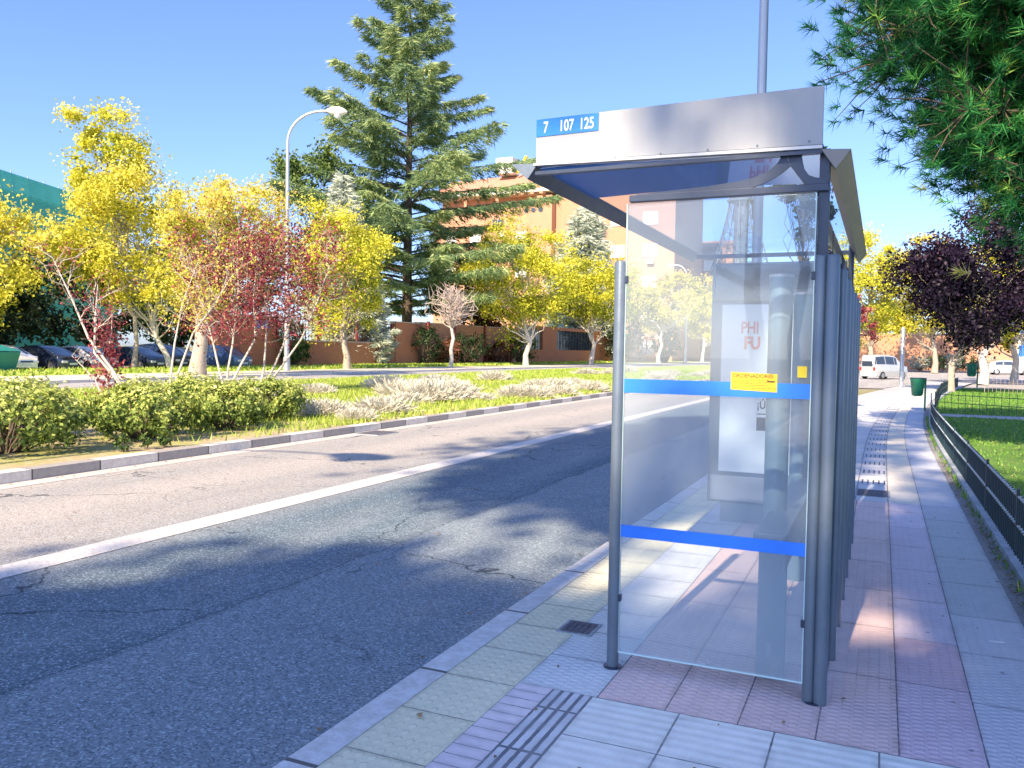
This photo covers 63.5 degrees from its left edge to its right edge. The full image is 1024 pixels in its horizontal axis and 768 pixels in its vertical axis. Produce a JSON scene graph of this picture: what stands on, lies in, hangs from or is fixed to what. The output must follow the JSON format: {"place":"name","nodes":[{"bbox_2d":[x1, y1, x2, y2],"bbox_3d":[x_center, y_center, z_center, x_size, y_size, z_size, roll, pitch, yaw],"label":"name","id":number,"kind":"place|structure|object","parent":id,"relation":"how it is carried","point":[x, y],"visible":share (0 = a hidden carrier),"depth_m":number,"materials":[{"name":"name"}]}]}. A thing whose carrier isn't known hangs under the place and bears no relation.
{"place":"outdoors","nodes":[
{"label":"outdoors","id":0,"kind":"place"},
{"bbox_2d":[0,384,610,469],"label":"median","id":1,"kind":"object","parent":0,"point":[91,447],"visible":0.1,"depth_m":12.83,"materials":[{"name":"concrete"}]},
{"bbox_2d":[0,370,81,439],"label":"hedge bush","id":2,"kind":"object","parent":1,"relation":"on","point":[29,381],"visible":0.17,"depth_m":13.26,"materials":[{"name":"green plant"}]},
{"bbox_2d":[0,371,105,453],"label":"hedge bush","id":3,"kind":"object","parent":1,"relation":"on","point":[67,418],"visible":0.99,"depth_m":11.53,"materials":[{"name":"green plant"}]},
{"bbox_2d":[1,227,137,384],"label":"plum sapling","id":4,"kind":"object","parent":1,"relation":"on","point":[108,367],"visible":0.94,"depth_m":22.86,"materials":[{"name":"red plant"}]},
{"bbox_2d":[72,260,136,395],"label":"plum sapling","id":5,"kind":"object","parent":1,"relation":"on","point":[107,354],"visible":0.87,"depth_m":23.20,"materials":[{"name":"red plant"}]},
{"bbox_2d":[75,369,216,440],"bbox_3d":[-6.140,0.351,13.760,2.205,1.204,2.274,2,3,24],"label":"hedge bush","id":6,"kind":"object","parent":1,"relation":"on","point":[151,406],"visible":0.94,"depth_m":13.29,"materials":[{"name":"green plant"}]},
{"bbox_2d":[149,363,232,420],"bbox_3d":[-6.401,0.199,16.674,1.848,1.261,2.172,0,2,-12],"label":"hedge bush","id":7,"kind":"object","parent":1,"relation":"on","point":[189,381],"visible":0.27,"depth_m":16.06,"materials":[{"name":"green plant"}]},
{"bbox_2d":[142,234,265,383],"bbox_3d":[-9.096,-1.976,24.189,3.109,4.912,2.518,2,3,24],"label":"plum sapling","id":8,"kind":"object","parent":1,"relation":"on","point":[193,308],"visible":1,"depth_m":24.11,"materials":[{"name":"red plant"}]},
{"bbox_2d":[177,373,271,429],"bbox_3d":[-5.416,0.343,15.532,1.761,1.097,1.865,0,3,-24],"label":"hedge bush","id":9,"kind":"object","parent":1,"relation":"on","point":[242,409],"visible":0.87,"depth_m":15.22,"materials":[{"name":"green plant"}]},
{"bbox_2d":[156,196,315,381],"bbox_3d":[-8.958,-2.818,27.031,4.817,6.379,3.933,2,3,24],"label":"plum sapling","id":10,"kind":"object","parent":1,"relation":"on","point":[223,320],"visible":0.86,"depth_m":26.82,"materials":[{"name":"red plant"}]},
{"bbox_2d":[232,368,314,420],"bbox_3d":[-5.230,0.233,17.564,1.970,1.156,1.858,2,3,24],"label":"hedge bush","id":11,"kind":"object","parent":1,"relation":"on","point":[286,400],"visible":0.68,"depth_m":17.23,"materials":[{"name":"green plant"}]},
{"bbox_2d":[212,191,364,380],"bbox_3d":[-7.434,-3.022,27.764,5.234,6.793,3.323,1,2,7],"label":"plum sapling","id":12,"kind":"object","parent":1,"relation":"on","point":[286,268],"visible":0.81,"depth_m":27.74,"materials":[{"name":"red plant"}]},
{"bbox_2d":[289,397,355,416],"bbox_3d":[-4.163,0.509,18.730,1.782,0.446,1.745,3,3,39],"label":"lavender clump","id":13,"kind":"object","parent":1,"relation":"on","point":[321,407],"visible":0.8,"depth_m":18.41,"materials":[{"name":"plant"}]},
{"bbox_2d":[328,406,382,420],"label":"lavender clump","id":14,"kind":"object","parent":1,"relation":"on","point":[354,413],"visible":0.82,"depth_m":17.67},
{"bbox_2d":[347,394,425,413],"bbox_3d":[-3.178,0.473,19.824,2.048,0.460,1.890,3,3,40],"label":"lavender clump","id":15,"kind":"object","parent":1,"relation":"on","point":[380,404],"visible":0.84,"depth_m":19.52,"materials":[{"name":"plant"}]},
{"bbox_2d":[368,378,418,395],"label":"lavender clump","id":16,"kind":"object","parent":1,"relation":"on","point":[381,389],"visible":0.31,"depth_m":26.77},
{"bbox_2d":[384,378,467,401],"bbox_3d":[-2.464,0.175,24.560,2.383,0.692,2.582,-1,3,-44],"label":"lavender clump","id":17,"kind":"object","parent":1,"relation":"on","point":[434,388],"visible":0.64,"depth_m":24.22,"materials":[{"name":"plant"}]},
{"bbox_2d":[0,393,709,767],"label":"road","id":18,"kind":"structure","parent":0,"point":[268,639],"depth_m":6.13,"materials":[{"name":"asphalt"}]},
{"bbox_2d":[0,393,635,489],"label":"gutter","id":19,"kind":"object","parent":18,"relation":"on","point":[63,477],"depth_m":12.80,"materials":[{"name":"concrete"}]},
{"bbox_2d":[0,397,709,578],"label":"lane marking","id":20,"kind":"object","parent":18,"relation":"on","point":[26,565],"visible":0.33,"depth_m":8.28,"materials":[{"name":"paint"}]},
{"bbox_2d":[0,362,709,380],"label":"pavement","id":21,"kind":"structure","parent":0,"point":[65,377],"depth_m":53.17,"materials":[{"name":"concrete"}]},
{"bbox_2d":[147,170,308,374],"bbox_3d":[-15.157,-5.921,44.512,7.177,11.160,9.014,2,3,24],"label":"yellow tree","id":22,"kind":"object","parent":21,"relation":"on","point":[198,360],"visible":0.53,"depth_m":43.02,"materials":[{"name":"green plant"}]},
{"bbox_2d":[283,106,346,370],"bbox_3d":[-12.558,-9.101,52.675,3.974,16.940,0.578,1,2,0],"label":"street lamp","id":23,"kind":"object","parent":21,"relation":"on","point":[337,112],"visible":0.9,"depth_m":52.40,"materials":[{"name":"grey metal"}]},
{"bbox_2d":[645,320,683,362],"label":"bush","id":24,"kind":"object","parent":21,"relation":"on","point":[669,344],"visible":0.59,"depth_m":128.38,"materials":[{"name":"green plant"}]},
{"bbox_2d":[626,269,711,363],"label":"yellow tree","id":25,"kind":"object","parent":21,"relation":"on","point":[649,298],"visible":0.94,"depth_m":117.54,"materials":[{"name":"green plant"}]},
{"bbox_2d":[665,272,712,361],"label":"yellow tree","id":26,"kind":"object","parent":21,"relation":"on","point":[704,327],"visible":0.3,"depth_m":148.07,"materials":[{"name":"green plant"}]},
{"bbox_2d":[0,360,710,375],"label":"verge","id":27,"kind":"structure","parent":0,"point":[431,366],"depth_m":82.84,"materials":[{"name":"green plant"}]},
{"bbox_2d":[33,142,238,367],"bbox_3d":[-23.428,-7.680,50.478,11.737,13.946,10.260,2,3,24],"label":"yellow tree","id":28,"kind":"object","parent":27,"relation":"on","point":[97,255],"visible":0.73,"depth_m":48.53,"materials":[{"name":"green plant"}]},
{"bbox_2d":[209,314,275,365],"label":"boundary wall","id":29,"kind":"structure","parent":27,"relation":"on","point":[257,351],"depth_m":60.97,"materials":[{"name":"orange brick"}]},
{"bbox_2d":[272,321,313,365],"bbox_3d":[-17.054,-3.167,63.970,3.370,3.887,3.521,0,2,-14],"label":"bush","id":30,"kind":"object","parent":27,"relation":"on","point":[297,355],"visible":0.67,"depth_m":63.60,"materials":[{"name":"green plant"}]},
{"bbox_2d":[275,315,394,364],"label":"boundary wall","id":31,"kind":"structure","parent":27,"relation":"on","point":[332,353],"depth_m":69.98,"materials":[{"name":"orange brick"}]},
{"bbox_2d":[282,186,400,368],"bbox_3d":[-12.831,-7.587,60.875,8.161,13.197,8.732,0,3,-22],"label":"yellow tree","id":32,"kind":"object","parent":27,"relation":"on","point":[364,264],"visible":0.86,"depth_m":59.63,"materials":[{"name":"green plant"}]},
{"bbox_2d":[390,321,419,362],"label":"boundary wall","id":33,"kind":"structure","parent":27,"relation":"on","point":[403,353],"depth_m":79.13,"materials":[{"name":"orange brick"}]},
{"bbox_2d":[410,322,446,363],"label":"bush","id":34,"kind":"object","parent":27,"relation":"on","point":[426,357],"visible":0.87,"depth_m":80.42,"materials":[{"name":"green plant"}]},
{"bbox_2d":[425,282,478,366],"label":"bare tree","id":35,"kind":"object","parent":27,"relation":"on","point":[453,307],"visible":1,"depth_m":73.65,"materials":[{"name":"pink plant"}]},
{"bbox_2d":[415,321,516,362],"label":"boundary wall","id":36,"kind":"structure","parent":27,"relation":"on","point":[444,330],"depth_m":89.88,"materials":[{"name":"brown brick"}]},
{"bbox_2d":[449,325,492,362],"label":"bush","id":37,"kind":"object","parent":27,"relation":"on","point":[481,350],"visible":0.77,"depth_m":84.97,"materials":[{"name":"green plant"}]},
{"bbox_2d":[485,339,515,362],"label":"bush","id":38,"kind":"object","parent":27,"relation":"on","point":[492,356],"visible":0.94,"depth_m":92.63,"materials":[{"name":"green plant"}]},
{"bbox_2d":[451,207,592,364],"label":"yellow tree","id":39,"kind":"object","parent":27,"relation":"on","point":[533,263],"visible":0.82,"depth_m":85.77,"materials":[{"name":"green plant"}]},
{"bbox_2d":[506,327,542,361],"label":"bush","id":40,"kind":"object","parent":27,"relation":"on","point":[519,357],"visible":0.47,"depth_m":94.63,"materials":[{"name":"green plant"}]},
{"bbox_2d":[514,324,609,361],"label":"boundary wall","id":41,"kind":"structure","parent":27,"relation":"on","point":[563,344],"depth_m":112.96,"materials":[{"name":"orange brick"}]},
{"bbox_2d":[600,308,647,362],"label":"bush","id":42,"kind":"object","parent":27,"relation":"on","point":[631,349],"visible":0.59,"depth_m":123.03,"materials":[{"name":"green plant"}]},
{"bbox_2d":[700,240,732,359],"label":"apartment building","id":43,"kind":"structure","parent":27,"relation":"on","point":[709,247],"depth_m":187.36,"materials":[{"name":"pink brick"}]},
{"bbox_2d":[695,196,767,360],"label":"lattice tower","id":44,"kind":"structure","parent":27,"relation":"on","point":[741,210],"depth_m":173.25,"materials":[{"name":"metal"}]},
{"bbox_2d":[13,364,709,388],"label":"road","id":45,"kind":"structure","parent":0,"point":[77,385],"depth_m":49.88,"materials":[{"name":"asphalt"}]},
{"bbox_2d":[4,363,709,383],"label":"kerb","id":46,"kind":"structure","parent":45,"relation":"on","point":[163,378],"depth_m":52.65,"materials":[{"name":"concrete"}]},
{"bbox_2d":[0,345,882,395],"bbox_3d":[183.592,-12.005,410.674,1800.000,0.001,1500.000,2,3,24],"label":"ground","id":47,"kind":"structure","parent":0,"point":[861,391],"depth_m":42.75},
{"bbox_2d":[49,96,160,367],"bbox_3d":[-24.492,-9.028,50.084,6.154,16.565,5.676,-1,3,-35],"label":"yellow tree","id":48,"kind":"object","parent":47,"relation":"on","point":[90,138],"visible":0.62,"depth_m":49.43,"materials":[{"name":"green plant"}]},
{"bbox_2d":[0,379,709,483],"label":"kerb","id":49,"kind":"structure","parent":47,"relation":"on","point":[48,470],"depth_m":13.15,"materials":[{"name":"concrete"}]},
{"bbox_2d":[272,474,707,767],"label":"kerb","id":50,"kind":"structure","parent":47,"relation":"on","point":[321,748],"depth_m":4.05,"materials":[{"name":"concrete"}]},
{"bbox_2d":[425,682,552,767],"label":"pavement","id":51,"kind":"structure","parent":0,"point":[478,741],"depth_m":3.39,"materials":[{"name":"tile"}]},
{"bbox_2d":[0,0,1022,345],"label":"sky","id":52,"kind":"structure","parent":0,"point":[218,84],"materials":[{"name":"blue"}]},
{"bbox_2d":[316,484,719,767],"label":"pavement","id":53,"kind":"structure","parent":0,"point":[455,702],"depth_m":3.99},
{"bbox_2d":[555,619,601,636],"bbox_3d":[0.377,1.372,4.634,0.200,0.033,0.220,2,3,24],"label":"manhole cover","id":54,"kind":"object","parent":53,"relation":"on","point":[580,628],"visible":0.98,"depth_m":4.61,"materials":[{"name":"metal"}]},
{"bbox_2d":[476,689,591,767],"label":"pavement","id":55,"kind":"structure","parent":0,"point":[530,738],"depth_m":3.36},
{"bbox_2d":[546,249,646,364],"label":"yellow tree","id":56,"kind":"object","parent":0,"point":[593,306],"visible":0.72,"depth_m":96.87,"materials":[{"name":"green plant"}]},
{"bbox_2d":[520,502,741,696],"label":"pavement","id":57,"kind":"structure","parent":0,"point":[655,590],"depth_m":4.85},
{"bbox_2d":[752,0,768,262],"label":"street lamp","id":58,"kind":"object","parent":57,"relation":"on","point":[757,236],"visible":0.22,"depth_m":9.14,"materials":[{"name":"grey metal"}]},
{"bbox_2d":[312,364,1023,389],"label":"road","id":59,"kind":"structure","parent":0,"point":[877,382],"depth_m":59.65,"materials":[{"name":"asphalt"}]},
{"bbox_2d":[836,221,921,354],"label":"yellow tree","id":60,"kind":"object","parent":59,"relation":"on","point":[884,307],"visible":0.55,"depth_m":82.52,"materials":[{"name":"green plant"}]},
{"bbox_2d":[859,354,907,378],"bbox_3d":[27.463,-1.275,61.104,3.816,1.805,1.908,0,3,-30],"label":"van","id":61,"kind":"object","parent":59,"relation":"on","point":[880,366],"visible":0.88,"depth_m":60.17,"materials":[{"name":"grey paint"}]},
{"bbox_2d":[888,232,979,372],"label":"yellow tree","id":62,"kind":"object","parent":59,"relation":"on","point":[908,325],"visible":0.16,"depth_m":85.48,"materials":[{"name":"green plant"}]},
{"bbox_2d":[933,246,1019,384],"bbox_3d":[28.869,-4.503,50.490,8.194,9.265,7.426,0,3,-30],"label":"yellow tree","id":63,"kind":"object","parent":59,"relation":"on","point":[983,377],"visible":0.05,"depth_m":50.63,"materials":[{"name":"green plant"}]},
{"bbox_2d":[970,247,1022,383],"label":"yellow tree","id":64,"kind":"object","parent":59,"relation":"on","point":[1014,374],"visible":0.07,"depth_m":54.40,"materials":[{"name":"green plant"}]},
{"bbox_2d":[988,360,1023,374],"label":"parked car","id":65,"kind":"object","parent":59,"relation":"on","point":[999,367],"visible":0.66,"depth_m":83.25,"materials":[{"name":"white paint"}]},
{"bbox_2d":[635,365,709,379],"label":"median","id":66,"kind":"object","parent":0,"point":[699,367],"visible":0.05,"depth_m":86.00,"materials":[{"name":"green plant"}]},
{"bbox_2d":[5,367,709,445],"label":"grass","id":67,"kind":"structure","parent":66,"relation":"on","point":[354,391],"depth_m":26.41,"materials":[{"name":"plant"}]},
{"bbox_2d":[532,697,956,767],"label":"pavement","id":68,"kind":"structure","parent":0,"point":[600,733],"depth_m":3.26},
{"bbox_2d":[597,500,898,755],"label":"pavement","id":69,"kind":"structure","parent":0,"point":[712,613],"depth_m":4.22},
{"bbox_2d":[511,85,866,706],"bbox_3d":[1.521,-0.009,5.734,1.597,2.742,4.035,2,3,24],"label":"bus shelter","id":70,"kind":"object","parent":69,"relation":"on","point":[742,146],"visible":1,"depth_m":3.96,"materials":[{"name":"grey metal"}]},
{"bbox_2d":[707,260,847,523],"bbox_3d":[2.387,0.099,7.508,1.150,2.390,0.176,2,3,24],"label":"advertising panel","id":71,"kind":"object","parent":69,"relation":"on","point":[739,343],"visible":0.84,"depth_m":7.55,"materials":[{"name":"grey metal"}]},
{"bbox_2d":[855,387,932,489],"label":"pavement","id":72,"kind":"structure","parent":0,"point":[871,411],"depth_m":22.00,"materials":[{"name":"concrete"}]},
{"bbox_2d":[855,387,937,502],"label":"pavement","id":73,"kind":"structure","parent":0,"point":[865,476],"depth_m":12.69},
{"bbox_2d":[886,389,935,504],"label":"pavement","id":74,"kind":"structure","parent":0,"point":[902,489],"depth_m":12.11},
{"bbox_2d":[888,503,956,645],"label":"pavement","id":75,"kind":"structure","parent":0,"point":[920,608],"depth_m":5.67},
{"bbox_2d":[905,392,961,508],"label":"pavement","id":76,"kind":"structure","parent":0,"point":[933,487],"depth_m":11.73,"materials":[{"name":"concrete"}]},
{"bbox_2d":[906,381,970,387],"bbox_3d":[8.714,0.986,18.126,4.908,0.001,80.280,2,3,27],"label":"pavement base","id":77,"kind":"object","parent":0,"point":[937,384],"visible":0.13,"depth_m":48.71,"materials":[{"name":"concrete"}]},
{"bbox_2d":[769,146,838,260],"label":"street tree","id":78,"kind":"object","parent":77,"relation":"on","point":[807,204],"visible":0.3,"depth_m":19.13,"materials":[{"name":"green plant"}]},
{"bbox_2d":[894,637,988,767],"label":"pavement","id":79,"kind":"structure","parent":0,"point":[936,725],"depth_m":3.66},
{"bbox_2d":[907,370,1010,373],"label":"pavement","id":80,"kind":"structure","parent":0,"point":[946,371],"depth_m":92.93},
{"bbox_2d":[859,333,1017,370],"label":"boundary wall","id":81,"kind":"structure","parent":80,"relation":"on","point":[912,347],"depth_m":97.97,"materials":[{"name":"orange brick"}]},
{"bbox_2d":[921,505,1021,622],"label":"pavement","id":82,"kind":"structure","parent":0,"point":[971,586],"depth_m":6.04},
{"bbox_2d":[923,398,1023,625],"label":"dirt strip","id":83,"kind":"object","parent":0,"point":[1000,573],"visible":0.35,"depth_m":6.97,"materials":[{"name":"soil"}]},
{"bbox_2d":[926,415,1023,604],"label":"weeds","id":84,"kind":"object","parent":83,"relation":"on","point":[1018,589],"visible":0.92,"depth_m":9.21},
{"bbox_2d":[929,387,1023,588],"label":"edging","id":85,"kind":"object","parent":83,"relation":"on","point":[1013,562],"visible":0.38,"depth_m":7.63,"materials":[{"name":"concrete"}]},
{"bbox_2d":[930,393,1023,567],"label":"park fence","id":86,"kind":"object","parent":85,"relation":"on","point":[1000,498],"visible":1,"depth_m":8.03,"materials":[{"name":"metal"}]},
{"bbox_2d":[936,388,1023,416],"bbox_3d":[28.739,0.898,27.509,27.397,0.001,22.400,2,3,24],"label":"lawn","id":87,"kind":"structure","parent":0,"point":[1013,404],"depth_m":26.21,"materials":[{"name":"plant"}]},
{"bbox_2d":[863,195,1023,391],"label":"plum tree","id":88,"kind":"object","parent":87,"relation":"on","point":[945,296],"visible":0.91,"depth_m":35.66,"materials":[{"name":"purple plant"}]},
{"bbox_2d":[936,388,1023,546],"bbox_3d":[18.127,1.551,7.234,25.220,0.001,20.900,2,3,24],"label":"lawn","id":89,"kind":"structure","parent":0,"point":[1020,464],"depth_m":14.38,"materials":[{"name":"plant"}]},
{"bbox_2d":[795,0,1023,281],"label":"pine tree","id":90,"kind":"object","parent":89,"relation":"on","point":[935,39],"visible":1,"depth_m":11.45,"materials":[{"name":"green plant"}]},
{"bbox_2d":[949,614,1023,767],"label":"pavement","id":91,"kind":"structure","parent":0,"point":[997,696],"depth_m":3.98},
{"label":"car park","id":92,"kind":"structure","parent":0,"visible":0},
{"bbox_2d":[0,345,20,370],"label":"recycling container","id":93,"kind":"object","parent":92,"relation":"on","point":[9,357],"visible":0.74,"depth_m":42.68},
{"bbox_2d":[0,275,49,344],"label":"evergreen tree","id":94,"kind":"object","parent":92,"relation":"on","point":[28,330],"visible":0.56,"depth_m":49.87,"materials":[{"name":"green plant"}]},
{"bbox_2d":[0,248,66,345],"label":"evergreen tree","id":95,"kind":"object","parent":92,"relation":"on","point":[36,314],"visible":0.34,"depth_m":61.42,"materials":[{"name":"green plant"}]},
{"bbox_2d":[0,179,69,330],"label":"yellow tree","id":96,"kind":"object","parent":92,"relation":"on","point":[21,276],"visible":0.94,"depth_m":45.20,"materials":[{"name":"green plant"}]},
{"bbox_2d":[19,345,83,369],"bbox_3d":[-27.156,-1.539,48.479,4.090,1.472,2.080,2,3,23],"label":"parked car","id":97,"kind":"object","parent":92,"relation":"on","point":[50,356],"visible":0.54,"depth_m":47.62,"materials":[{"name":"blue paint"}]},
{"bbox_2d":[57,345,117,368],"bbox_3d":[-26.075,-1.600,50.405,4.090,1.472,2.080,2,3,22],"label":"parked car","id":98,"kind":"object","parent":92,"relation":"on","point":[74,349],"visible":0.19,"depth_m":49.51,"materials":[{"name":"silver metal"}]},
{"bbox_2d":[110,346,165,367],"bbox_3d":[-23.949,-1.669,52.957,4.090,1.472,2.080,2,3,25],"label":"parked car","id":99,"kind":"object","parent":92,"relation":"on","point":[148,357],"visible":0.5,"depth_m":52.16,"materials":[{"name":"blue paint"}]},
{"bbox_2d":[133,344,190,367],"bbox_3d":[-23.602,-1.873,55.646,4.120,1.672,2.080,2,3,23],"label":"parked car","id":100,"kind":"object","parent":92,"relation":"on","point":[178,355],"visible":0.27,"depth_m":54.99,"materials":[{"name":"black paint"}]},
{"bbox_2d":[206,345,251,366],"bbox_3d":[-20.510,-1.945,58.644,4.120,1.672,2.080,2,3,24],"label":"parked car","id":101,"kind":"object","parent":92,"relation":"on","point":[223,354],"visible":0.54,"depth_m":57.84,"materials":[{"name":"blue metal"}]},
{"label":"lawn","id":102,"kind":"structure","parent":0,"visible":0},
{"bbox_2d":[0,169,117,349],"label":"scaffolded building","id":103,"kind":"structure","parent":102,"relation":"on","point":[40,195],"depth_m":79.92,"materials":[{"name":"metal"}]},
{"bbox_2d":[1,235,177,347],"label":"evergreen tree","id":104,"kind":"object","parent":102,"relation":"on","point":[55,331],"visible":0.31,"depth_m":67.47,"materials":[{"name":"green plant"}]},
{"bbox_2d":[131,259,283,349],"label":"evergreen tree","id":105,"kind":"object","parent":102,"relation":"on","point":[183,338],"visible":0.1,"depth_m":72.96,"materials":[{"name":"green plant"}]},
{"bbox_2d":[259,133,384,339],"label":"broadleaf tree","id":106,"kind":"object","parent":102,"relation":"on","point":[325,156],"visible":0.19,"depth_m":87.55,"materials":[{"name":"green plant"}]},
{"bbox_2d":[301,169,383,355],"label":"silver spruce","id":107,"kind":"object","parent":102,"relation":"on","point":[338,188],"visible":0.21,"depth_m":73.71,"materials":[{"name":"green plant"}]},
{"bbox_2d":[338,275,401,363],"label":"silver spruce","id":108,"kind":"object","parent":102,"relation":"on","point":[380,337],"visible":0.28,"depth_m":75.34,"materials":[{"name":"green plant"}]},
{"bbox_2d":[229,0,565,321],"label":"cedar tree","id":109,"kind":"object","parent":102,"relation":"on","point":[447,167],"visible":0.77,"depth_m":84.70,"materials":[{"name":"green plant"}]},
{"bbox_2d":[431,259,525,327],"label":"broadleaf tree","id":110,"kind":"object","parent":102,"relation":"on","point":[479,319],"visible":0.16,"depth_m":100.30,"materials":[{"name":"green plant"}]},
{"bbox_2d":[432,155,703,360],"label":"apartment building","id":111,"kind":"structure","parent":102,"relation":"on","point":[681,221],"depth_m":158.17,"materials":[{"name":"paint"}]},
{"bbox_2d":[542,206,614,349],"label":"silver spruce","id":112,"kind":"object","parent":102,"relation":"on","point":[585,226],"visible":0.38,"depth_m":124.90,"materials":[{"name":"green plant"}]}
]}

